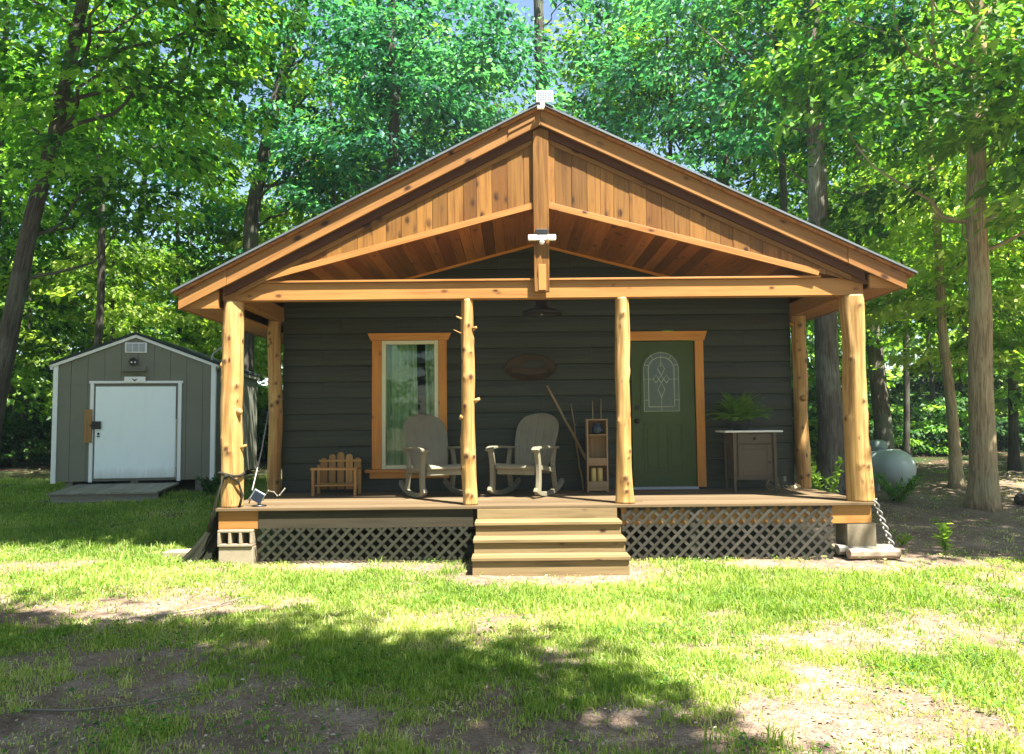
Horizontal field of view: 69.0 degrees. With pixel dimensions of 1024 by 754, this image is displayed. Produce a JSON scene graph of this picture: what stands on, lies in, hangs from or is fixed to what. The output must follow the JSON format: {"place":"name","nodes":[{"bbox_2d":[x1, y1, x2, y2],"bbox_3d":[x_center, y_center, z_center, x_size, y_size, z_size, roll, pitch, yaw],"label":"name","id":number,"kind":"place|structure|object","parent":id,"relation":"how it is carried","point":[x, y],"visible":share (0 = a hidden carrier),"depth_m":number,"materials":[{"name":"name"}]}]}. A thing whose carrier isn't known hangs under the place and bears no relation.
{"place":"outdoors","nodes":[
{"label":"outdoors","id":0,"kind":"place"},
{"bbox_2d":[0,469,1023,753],"bbox_3d":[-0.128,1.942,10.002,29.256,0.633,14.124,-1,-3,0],"label":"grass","id":1,"kind":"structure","parent":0,"point":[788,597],"depth_m":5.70,"materials":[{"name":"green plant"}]},
{"bbox_2d":[0,443,1023,753],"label":"ground","id":2,"kind":"structure","parent":0,"point":[484,731],"depth_m":4.86,"materials":[{"name":"soil"}]},
{"bbox_2d":[0,418,51,464],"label":"shrub","id":3,"kind":"object","parent":2,"relation":"on","point":[11,450],"visible":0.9,"depth_m":20.23,"materials":[{"name":"green plant"}]},
{"bbox_2d":[6,384,50,449],"bbox_3d":[-19.731,1.642,28.380,6.643,2.989,5.080,-3,-4,38],"label":"shrub","id":4,"kind":"object","parent":2,"relation":"on","point":[40,407],"visible":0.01,"depth_m":27.75,"materials":[{"name":"green plant"}]},
{"bbox_2d":[6,363,52,458],"bbox_3d":[-17.038,1.245,27.171,8.095,3.642,6.190,-1,-4,5],"label":"shrub","id":5,"kind":"object","parent":2,"relation":"on","point":[49,377],"visible":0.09,"depth_m":25.76,"materials":[{"name":"green plant"}]},
{"bbox_2d":[29,389,52,451],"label":"shrub","id":6,"kind":"object","parent":2,"relation":"on","point":[42,434],"visible":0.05,"depth_m":25.62,"materials":[{"name":"green plant"}]},
{"bbox_2d":[4,44,90,461],"bbox_3d":[-15.168,-4.011,23.071,4.543,13.359,4.345,1,-4,-28],"label":"slender tree","id":7,"kind":"object","parent":2,"relation":"on","point":[24,416],"visible":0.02,"depth_m":23.07,"materials":[{"name":"green plant"}]},
{"bbox_2d":[0,241,128,466],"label":"sapling","id":8,"kind":"object","parent":2,"relation":"on","point":[54,328],"visible":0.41,"depth_m":20.82,"materials":[{"name":"green plant"}]},
{"bbox_2d":[0,46,129,450],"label":"woodland tree","id":9,"kind":"object","parent":2,"relation":"on","point":[46,261],"visible":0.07,"depth_m":25.03,"materials":[{"name":"green plant"}]},
{"bbox_2d":[0,0,138,288],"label":"tree","id":10,"kind":"object","parent":2,"relation":"on","point":[46,222],"visible":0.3,"depth_m":19.74,"materials":[{"name":"green plant"}]},
{"bbox_2d":[20,230,141,363],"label":"woodland tree","id":11,"kind":"object","parent":2,"relation":"on","point":[94,300],"visible":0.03,"depth_m":30.91,"materials":[{"name":"green plant"}]},
{"bbox_2d":[8,0,183,345],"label":"slender tree","id":12,"kind":"object","parent":2,"relation":"on","point":[99,320],"visible":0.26,"depth_m":17.77,"materials":[{"name":"green plant"}]},
{"bbox_2d":[0,226,221,414],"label":"sapling","id":13,"kind":"object","parent":2,"relation":"on","point":[73,285],"visible":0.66,"depth_m":19.62,"materials":[{"name":"green plant"}]},
{"bbox_2d":[47,482,178,503],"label":"ramp","id":14,"kind":"structure","parent":2,"relation":"on","point":[82,493],"depth_m":13.29,"materials":[{"name":"grey wood"}]},
{"bbox_2d":[20,688,210,711],"bbox_3d":[-2.299,1.885,4.348,1.023,0.039,0.148,1,-4,-19],"label":"fallen branch","id":15,"kind":"object","parent":2,"relation":"on","point":[72,710],"visible":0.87,"depth_m":4.27,"materials":[{"name":"brown wood"}]},
{"bbox_2d":[49,332,259,489],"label":"shed","id":16,"kind":"structure","parent":2,"relation":"on","point":[161,424],"depth_m":14.48,"materials":[{"name":"grey wood"}]},
{"bbox_2d":[124,377,145,382],"bbox_3d":[-7.334,0.052,14.484,0.390,0.115,0.018,0,-4,-7],"label":"door plaque","id":17,"kind":"object","parent":16,"relation":"attached to","point":[134,379],"depth_m":14.48,"materials":[{"name":"white plastic"}]},
{"bbox_2d":[88,381,182,482],"bbox_3d":[-7.302,1.048,14.439,1.730,1.950,0.060,0,-4,-7],"label":"door","id":18,"kind":"structure","parent":16,"relation":"in","point":[140,429],"depth_m":14.44,"materials":[{"name":"white paint"}]},
{"bbox_2d":[47,44,274,331],"bbox_3d":[-10.792,-4.147,22.863,6.588,13.532,6.311,2,-4,-35],"label":"tree","id":19,"kind":"object","parent":2,"relation":"on","point":[193,252],"visible":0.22,"depth_m":22.27,"materials":[{"name":"green plant"}]},
{"bbox_2d":[162,548,190,558],"bbox_3d":[-4.010,2.180,9.142,0.476,0.119,0.269,-1,-3,0],"label":"flat stone","id":20,"kind":"object","parent":2,"relation":"on","point":[183,552],"visible":0.31,"depth_m":9.04,"materials":[{"name":"stone"}]},
{"bbox_2d":[124,217,233,342],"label":"woodland tree","id":21,"kind":"object","parent":2,"relation":"on","point":[183,281],"visible":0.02,"depth_m":31.24,"materials":[{"name":"green plant"}]},
{"bbox_2d":[0,0,358,449],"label":"tree","id":22,"kind":"object","parent":2,"relation":"on","point":[59,116],"visible":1,"depth_m":13.65,"materials":[{"name":"green plant"}]},
{"bbox_2d":[118,48,254,339],"bbox_3d":[-10.516,-4.140,24.245,4.433,13.631,4.635,1,-4,-22],"label":"slender tree","id":23,"kind":"object","parent":2,"relation":"on","point":[179,329],"visible":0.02,"depth_m":24.15,"materials":[{"name":"green plant"}]},
{"bbox_2d":[181,512,219,563],"bbox_3d":[-3.715,1.904,8.944,0.580,0.640,0.376,-1,-3,0],"label":"tarp bundle","id":24,"kind":"object","parent":2,"relation":"on","point":[205,547],"visible":0.55,"depth_m":8.85,"materials":[{"name":"black fabric"}]},
{"bbox_2d":[159,597,247,615],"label":"fallen branch","id":25,"kind":"object","parent":2,"relation":"on","point":[202,607],"visible":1,"depth_m":6.51,"materials":[{"name":"brown wood"}]},
{"bbox_2d":[195,474,220,494],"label":"weed","id":26,"kind":"object","parent":2,"relation":"on","point":[209,489],"visible":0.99,"depth_m":13.77,"materials":[{"name":"green plant"}]},
{"bbox_2d":[141,255,282,410],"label":"woodland tree","id":27,"kind":"object","parent":2,"relation":"on","point":[185,338],"visible":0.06,"depth_m":24.70,"materials":[{"name":"green plant"}]},
{"bbox_2d":[185,262,282,420],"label":"sapling","id":28,"kind":"object","parent":2,"relation":"on","point":[216,344],"visible":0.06,"depth_m":21.07,"materials":[{"name":"green plant"}]},
{"bbox_2d":[257,409,268,453],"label":"shrub","id":29,"kind":"object","parent":2,"relation":"on","point":[261,412],"visible":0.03,"depth_m":22.98,"materials":[{"name":"green plant"}]},
{"bbox_2d":[257,421,282,460],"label":"shrub","id":30,"kind":"object","parent":2,"relation":"on","point":[260,431],"visible":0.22,"depth_m":21.66,"materials":[{"name":"green plant"}]},
{"bbox_2d":[190,139,370,350],"bbox_3d":[-6.928,-2.656,24.113,6.354,10.558,5.894,-4,-5,41],"label":"woodland tree","id":31,"kind":"object","parent":2,"relation":"on","point":[281,222],"visible":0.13,"depth_m":23.09,"materials":[{"name":"green plant"}]},
{"bbox_2d":[234,179,345,359],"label":"woodland tree","id":32,"kind":"object","parent":2,"relation":"on","point":[310,215],"visible":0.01,"depth_m":37.16,"materials":[{"name":"green plant"}]},
{"bbox_2d":[136,0,450,470],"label":"tree","id":33,"kind":"object","parent":2,"relation":"on","point":[251,213],"visible":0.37,"depth_m":19.14,"materials":[{"name":"green plant"}]},
{"bbox_2d":[251,40,386,206],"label":"slender tree","id":34,"kind":"object","parent":2,"relation":"on","point":[328,102],"visible":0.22,"depth_m":22.36,"materials":[{"name":"green plant"}]},
{"bbox_2d":[289,105,452,224],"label":"woodland tree","id":35,"kind":"object","parent":2,"relation":"on","point":[299,218],"visible":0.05,"depth_m":22.80,"materials":[{"name":"green plant"}]},
{"bbox_2d":[315,0,470,154],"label":"slender tree","id":36,"kind":"object","parent":2,"relation":"on","point":[434,24],"visible":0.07,"depth_m":25.05,"materials":[{"name":"green plant"}]},
{"bbox_2d":[245,0,563,216],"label":"tree","id":37,"kind":"object","parent":2,"relation":"on","point":[392,57],"visible":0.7,"depth_m":17.52,"materials":[{"name":"green plant"}]},
{"bbox_2d":[399,34,524,170],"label":"slender tree","id":38,"kind":"object","parent":2,"relation":"on","point":[499,105],"visible":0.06,"depth_m":22.78,"materials":[{"name":"green plant"}]},
{"bbox_2d":[335,0,678,168],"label":"tree","id":39,"kind":"object","parent":2,"relation":"on","point":[538,17],"visible":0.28,"depth_m":18.99,"materials":[{"name":"green plant"}]},
{"bbox_2d":[0,451,1023,753],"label":"leaf litter","id":40,"kind":"object","parent":2,"relation":"on","point":[554,675],"visible":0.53,"depth_m":4.44,"materials":[{"name":"brown plant"}]},
{"bbox_2d":[10,234,1017,439],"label":"distant woods","id":41,"kind":"object","parent":2,"relation":"on","point":[916,341],"depth_m":51.28,"materials":[{"name":"green plant"}]},
{"bbox_2d":[170,102,917,576],"bbox_3d":[0.387,-0.294,12.614,8.760,5.515,9.255,-1,-3,0],"label":"cabin","id":42,"kind":"object","parent":2,"relation":"on","point":[382,312],"visible":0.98,"depth_m":8.97,"materials":[{"name":"brown wood"}]},
{"bbox_2d":[206,471,245,532],"bbox_3d":[-3.353,1.470,8.799,0.326,0.712,0.391,-4,-5,42],"label":"strap","id":43,"kind":"object","parent":42,"relation":"attached to","point":[225,476],"visible":0.88,"depth_m":8.70,"materials":[{"name":"black fabric"}]},
{"bbox_2d":[252,410,268,490],"bbox_3d":[-3.322,0.934,9.838,0.028,1.012,1.382,0,-4,-10],"label":"guy rope","id":44,"kind":"object","parent":42,"relation":"attached to","point":[261,451],"visible":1,"depth_m":9.95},
{"bbox_2d":[246,488,284,506],"bbox_3d":[-2.951,1.433,8.887,0.474,0.215,0.179,-1,-3,0],"label":"solar light","id":45,"kind":"object","parent":42,"relation":"on","point":[257,496],"visible":1,"depth_m":8.82,"materials":[{"name":"black metal"}]},
{"bbox_2d":[310,452,361,495],"bbox_3d":[-2.407,1.328,10.244,0.630,0.580,0.388,-1,-3,0],"label":"bench","id":46,"kind":"object","parent":42,"relation":"on","point":[322,469],"visible":1,"depth_m":10.41,"materials":[{"name":"brown wood"}]},
{"bbox_2d":[365,333,450,478],"bbox_3d":[-1.471,0.419,10.734,1.250,2.100,0.238,-1,-3,0],"label":"window","id":47,"kind":"structure","parent":42,"relation":"in","point":[394,355],"depth_m":10.73,"materials":[{"name":"orange wood"}]},
{"bbox_2d":[399,414,462,497],"bbox_3d":[-1.041,1.038,10.017,0.755,1.096,1.074,1,-4,-27],"label":"rocking chair","id":48,"kind":"object","parent":42,"relation":"on","point":[426,441],"visible":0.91,"depth_m":10.22,"materials":[{"name":"beige plastic"}]},
{"bbox_2d":[485,413,563,495],"bbox_3d":[0.208,1.027,10.038,0.755,1.096,1.074,-2,-4,24],"label":"rocking chair","id":49,"kind":"object","parent":42,"relation":"on","point":[535,447],"visible":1,"depth_m":10.21,"materials":[{"name":"beige plastic"}]},
{"bbox_2d":[504,354,555,380],"bbox_3d":[0.264,-0.136,10.707,0.752,0.391,0.033,-1,-3,0],"label":"oval plaque","id":50,"kind":"object","parent":42,"relation":"attached to","point":[530,367],"visible":1,"depth_m":10.71,"materials":[{"name":"brown wood"}]},
{"bbox_2d":[522,300,561,316],"bbox_3d":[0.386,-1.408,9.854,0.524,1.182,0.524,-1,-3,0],"label":"hanging lamp","id":51,"kind":"object","parent":42,"relation":"hanging from","point":[541,309],"visible":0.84,"depth_m":9.75,"materials":[{"name":"black metal"}]},
{"bbox_2d":[528,229,555,244],"bbox_3d":[0.354,-1.660,8.816,0.330,0.190,0.084,-1,-3,0],"label":"motion light","id":52,"kind":"object","parent":42,"relation":"attached to","point":[541,236],"visible":1,"depth_m":8.79,"materials":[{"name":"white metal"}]},
{"bbox_2d":[536,91,552,109],"bbox_3d":[0.388,-3.299,8.861,0.200,0.257,0.109,-1,-3,0],"label":"wireless antenna","id":53,"kind":"object","parent":42,"relation":"on","point":[542,97],"visible":1,"depth_m":8.85,"materials":[{"name":"white plastic"}]},
{"bbox_2d":[546,385,585,460],"bbox_3d":[0.886,0.851,10.550,0.803,1.485,0.045,-1,-4,12],"label":"walking stick","id":54,"kind":"object","parent":42,"relation":"on","point":[568,426],"visible":0.81,"depth_m":10.57,"materials":[{"name":"brown wood"}]},
{"bbox_2d":[570,404,583,489],"bbox_3d":[0.922,0.984,10.553,0.036,1.222,0.228,3,-5,-45],"label":"walking stick","id":55,"kind":"object","parent":42,"relation":"on","point":[577,450],"visible":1,"depth_m":10.52,"materials":[{"name":"brown wood"}]},
{"bbox_2d":[585,419,608,491],"bbox_3d":[1.176,1.085,10.320,0.300,1.004,0.195,-1,-3,0],"label":"shelf","id":56,"kind":"object","parent":42,"relation":"on","point":[596,451],"visible":1,"depth_m":10.33,"materials":[{"name":"brown wood"}]},
{"bbox_2d":[591,467,595,480],"bbox_3d":[1.129,1.393,10.284,0.074,0.312,0.074,-1,-3,0],"label":"candle","id":57,"kind":"object","parent":56,"relation":"in","point":[593,473],"visible":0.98,"depth_m":10.26,"materials":[{"name":"yellow wax"}]},
{"bbox_2d":[597,468,602,480],"bbox_3d":[1.219,1.393,10.284,0.074,0.312,0.074,-1,-3,0],"label":"candle","id":58,"kind":"object","parent":56,"relation":"in","point":[600,473],"visible":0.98,"depth_m":10.26,"materials":[{"name":"yellow wax"}]},
{"bbox_2d":[630,331,706,489],"bbox_3d":[2.155,0.467,10.663,1.327,2.256,0.145,-1,-3,0],"label":"door","id":59,"kind":"structure","parent":42,"relation":"in","point":[664,392],"depth_m":10.68,"materials":[{"name":"green wood"}]},
{"bbox_2d":[715,430,782,491],"bbox_3d":[3.261,1.148,10.237,0.780,0.828,0.490,-1,-3,0],"label":"cabinet","id":60,"kind":"object","parent":42,"relation":"on","point":[750,454],"visible":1,"depth_m":10.04,"materials":[{"name":"beige paint"}]},
{"bbox_2d":[704,391,773,429],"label":"potted fern","id":61,"kind":"object","parent":60,"relation":"on","point":[738,411],"visible":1,"depth_m":10.14,"materials":[{"name":"green plant"}]},
{"bbox_2d":[766,478,801,490],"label":"dry vine","id":62,"kind":"object","parent":42,"relation":"on","point":[791,487],"visible":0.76,"depth_m":10.30,"materials":[{"name":"brown plant"}]},
{"bbox_2d":[874,498,894,547],"bbox_3d":[4.372,1.739,8.752,0.288,0.624,0.068,0,-4,-8],"label":"chain","id":63,"kind":"object","parent":42,"relation":"hanging from","point":[883,525],"visible":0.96,"depth_m":8.74,"materials":[{"name":"silver metal"}]},
{"bbox_2d":[517,0,680,142],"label":"slender tree","id":64,"kind":"object","parent":2,"relation":"on","point":[568,49],"visible":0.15,"depth_m":23.41,"materials":[{"name":"green plant"}]},
{"bbox_2d":[589,11,740,330],"bbox_3d":[3.878,-3.780,19.314,3.967,12.199,4.148,1,-4,-23],"label":"slender tree","id":65,"kind":"object","parent":2,"relation":"on","point":[671,91],"visible":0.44,"depth_m":19.33,"materials":[{"name":"green plant"}]},
{"bbox_2d":[508,0,838,205],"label":"tree","id":66,"kind":"object","parent":2,"relation":"on","point":[703,143],"visible":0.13,"depth_m":20.87,"materials":[{"name":"green plant"}]},
{"bbox_2d":[687,32,806,196],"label":"slender tree","id":67,"kind":"object","parent":2,"relation":"on","point":[706,81],"visible":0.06,"depth_m":23.06,"materials":[{"name":"green plant"}]},
{"bbox_2d":[568,0,926,495],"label":"tree","id":68,"kind":"object","parent":2,"relation":"on","point":[830,448],"visible":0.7,"depth_m":14.03,"materials":[{"name":"green plant"}]},
{"bbox_2d":[671,0,841,363],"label":"slender tree","id":69,"kind":"object","parent":2,"relation":"on","point":[783,196],"visible":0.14,"depth_m":17.55,"materials":[{"name":"green plant"}]},
{"bbox_2d":[693,313,896,464],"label":"sapling","id":70,"kind":"object","parent":2,"relation":"on","point":[811,377],"visible":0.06,"depth_m":18.66,"materials":[{"name":"green plant"}]},
{"bbox_2d":[808,416,817,459],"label":"shrub","id":71,"kind":"object","parent":2,"relation":"on","point":[814,436],"visible":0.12,"depth_m":19.60,"materials":[{"name":"green plant"}]},
{"bbox_2d":[810,454,844,492],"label":"weed","id":72,"kind":"object","parent":2,"relation":"on","point":[815,479],"visible":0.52,"depth_m":11.21,"materials":[{"name":"green plant"}]},
{"bbox_2d":[791,362,870,426],"bbox_3d":[8.160,1.008,26.647,6.128,3.606,8.013,2,-4,-35],"label":"shrub","id":73,"kind":"object","parent":2,"relation":"on","point":[868,393],"depth_m":25.57,"materials":[{"name":"green plant"}]},
{"bbox_2d":[792,401,894,446],"bbox_3d":[8.841,1.574,21.848,3.016,1.774,3.943,0,-3,-3],"label":"shrub","id":74,"kind":"object","parent":2,"relation":"on","point":[870,422],"visible":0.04,"depth_m":21.04,"materials":[{"name":"green plant"}]},
{"bbox_2d":[706,0,1011,448],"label":"tree","id":75,"kind":"object","parent":2,"relation":"on","point":[883,425],"visible":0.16,"depth_m":18.14,"materials":[{"name":"green plant"}]},
{"bbox_2d":[835,544,892,554],"bbox_3d":[4.134,2.030,8.750,0.636,0.121,0.155,-1,-3,0],"label":"split log","id":76,"kind":"object","parent":2,"relation":"on","point":[840,549],"visible":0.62,"depth_m":8.69,"materials":[{"name":"brown wood"}]},
{"bbox_2d":[752,79,989,355],"bbox_3d":[12.270,-4.076,26.564,7.460,13.282,8.340,2,-5,-40],"label":"woodland tree","id":77,"kind":"object","parent":2,"relation":"on","point":[889,255],"visible":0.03,"depth_m":25.89,"materials":[{"name":"green plant"}]},
{"bbox_2d":[719,0,1023,511],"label":"tree","id":78,"kind":"object","parent":2,"relation":"on","point":[983,491],"visible":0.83,"depth_m":12.02,"materials":[{"name":"green plant"}]},
{"bbox_2d":[846,548,901,558],"bbox_3d":[4.172,2.041,8.589,0.588,0.118,0.157,-1,-3,0],"label":"split log","id":79,"kind":"object","parent":2,"relation":"on","point":[874,553],"visible":0.98,"depth_m":8.53,"materials":[{"name":"brown wood"}]},
{"bbox_2d":[811,370,944,436],"bbox_3d":[13.309,1.239,28.241,5.394,3.174,7.054,-1,-4,11],"label":"shrub","id":80,"kind":"object","parent":2,"relation":"on","point":[897,388],"visible":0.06,"depth_m":26.18,"materials":[{"name":"green plant"}]},
{"bbox_2d":[802,167,960,381],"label":"woodland tree","id":81,"kind":"object","parent":2,"relation":"on","point":[897,345],"visible":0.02,"depth_m":30.45,"materials":[{"name":"green plant"}]},
{"bbox_2d":[870,439,916,490],"bbox_3d":[6.767,1.699,14.319,0.716,1.005,2.115,1,-4,-20],"label":"propane tank","id":82,"kind":"object","parent":2,"relation":"on","point":[893,465],"visible":0.38,"depth_m":13.44,"materials":[{"name":"metal"}]},
{"bbox_2d":[828,13,963,454],"bbox_3d":[10.792,-4.293,21.369,4.307,13.242,4.503,1,-4,-17],"label":"slender tree","id":83,"kind":"object","parent":2,"relation":"on","point":[906,411],"visible":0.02,"depth_m":20.91,"materials":[{"name":"green plant"}]},
{"bbox_2d":[874,472,922,502],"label":"bush","id":84,"kind":"object","parent":2,"relation":"on","point":[902,491],"visible":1,"depth_m":12.22,"materials":[{"name":"green plant"}]},
{"bbox_2d":[891,529,912,544],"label":"weed","id":85,"kind":"object","parent":2,"relation":"on","point":[906,537],"visible":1,"depth_m":9.47,"materials":[{"name":"green plant"}]},
{"bbox_2d":[802,46,1023,488],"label":"tree","id":86,"kind":"object","parent":2,"relation":"on","point":[956,478],"visible":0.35,"depth_m":14.27,"materials":[{"name":"green plant"}]},
{"bbox_2d":[868,402,968,454],"bbox_3d":[11.846,1.586,22.058,3.679,1.759,3.061,0,-4,-15],"label":"shrub","id":87,"kind":"object","parent":2,"relation":"on","point":[927,444],"visible":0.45,"depth_m":21.41,"materials":[{"name":"green plant"}]},
{"bbox_2d":[837,168,1023,392],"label":"sapling","id":88,"kind":"object","parent":2,"relation":"on","point":[949,260],"visible":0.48,"depth_m":14.61,"materials":[{"name":"green plant"}]},
{"bbox_2d":[869,379,994,443],"bbox_3d":[14.850,1.389,27.058,5.836,2.626,4.463,-3,-4,34],"label":"shrub","id":89,"kind":"object","parent":2,"relation":"on","point":[917,396],"visible":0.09,"depth_m":25.89,"materials":[{"name":"green plant"}]},
{"bbox_2d":[875,110,990,412],"bbox_3d":[14.363,-3.804,25.210,4.097,12.596,4.283,1,-4,-20],"label":"slender tree","id":90,"kind":"object","parent":2,"relation":"on","point":[932,387],"visible":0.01,"depth_m":25.00,"materials":[{"name":"green plant"}]},
{"bbox_2d":[930,522,953,553],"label":"weed","id":91,"kind":"object","parent":2,"relation":"on","point":[944,529],"visible":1,"depth_m":8.86,"materials":[{"name":"green plant"}]},
{"bbox_2d":[871,396,1023,453],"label":"shrub","id":92,"kind":"object","parent":2,"relation":"on","point":[934,416],"visible":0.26,"depth_m":22.05,"materials":[{"name":"green plant"}]},
{"bbox_2d":[874,0,1023,470],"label":"slender tree","id":93,"kind":"object","parent":2,"relation":"on","point":[1013,461],"visible":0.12,"depth_m":16.87,"materials":[{"name":"green plant"}]},
{"bbox_2d":[884,146,1020,342],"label":"woodland tree","id":94,"kind":"object","parent":2,"relation":"on","point":[993,199],"depth_m":32.51,"materials":[{"name":"green plant"}]},
{"bbox_2d":[887,363,1023,445],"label":"shrub","id":95,"kind":"object","parent":2,"relation":"on","point":[927,392],"visible":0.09,"depth_m":26.02,"materials":[{"name":"green plant"}]},
{"bbox_2d":[896,195,1023,425],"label":"sapling","id":96,"kind":"object","parent":2,"relation":"on","point":[1016,394],"visible":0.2,"depth_m":16.07,"materials":[{"name":"green plant"}]},
{"bbox_2d":[897,25,1023,238],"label":"sapling","id":97,"kind":"object","parent":2,"relation":"on","point":[976,127],"visible":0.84,"depth_m":11.12,"materials":[{"name":"green plant"}]},
{"bbox_2d":[918,421,1007,451],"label":"shrub","id":98,"kind":"object","parent":2,"relation":"on","point":[999,434],"visible":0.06,"depth_m":22.46,"materials":[{"name":"green plant"}]},
{"bbox_2d":[914,296,1023,416],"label":"woodland tree","id":99,"kind":"object","parent":2,"relation":"on","point":[964,381],"visible":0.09,"depth_m":25.18,"materials":[{"name":"green plant"}]},
{"bbox_2d":[946,7,1023,248],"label":"slender tree","id":100,"kind":"object","parent":2,"relation":"on","point":[1016,22],"visible":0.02,"depth_m":20.29,"materials":[{"name":"green plant"}]},
{"bbox_2d":[965,420,1023,451],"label":"shrub","id":101,"kind":"object","parent":2,"relation":"on","point":[1021,436],"visible":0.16,"depth_m":23.31,"materials":[{"name":"green plant"}]},
{"bbox_2d":[998,404,1023,447],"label":"shrub","id":102,"kind":"object","parent":2,"relation":"on","point":[1019,417],"visible":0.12,"depth_m":23.60,"materials":[{"name":"green plant"}]},
{"bbox_2d":[1014,492,1023,505],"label":"rock","id":103,"kind":"object","parent":2,"relation":"on","point":[1019,498],"visible":0.99,"depth_m":11.96,"materials":[{"name":"grey stone"}]},
{"bbox_2d":[1,0,1023,389],"label":"sky","id":104,"kind":"structure","parent":0,"point":[547,9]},
{"bbox_2d":[592,423,602,433],"bbox_3d":[1.182,0.717,10.320,0.156,0.150,0.156,-1,-3,0],"label":"jar","id":105,"kind":"object","parent":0,"point":[597,428],"visible":0.98,"depth_m":10.26,"materials":[{"name":"blue ceramic"}]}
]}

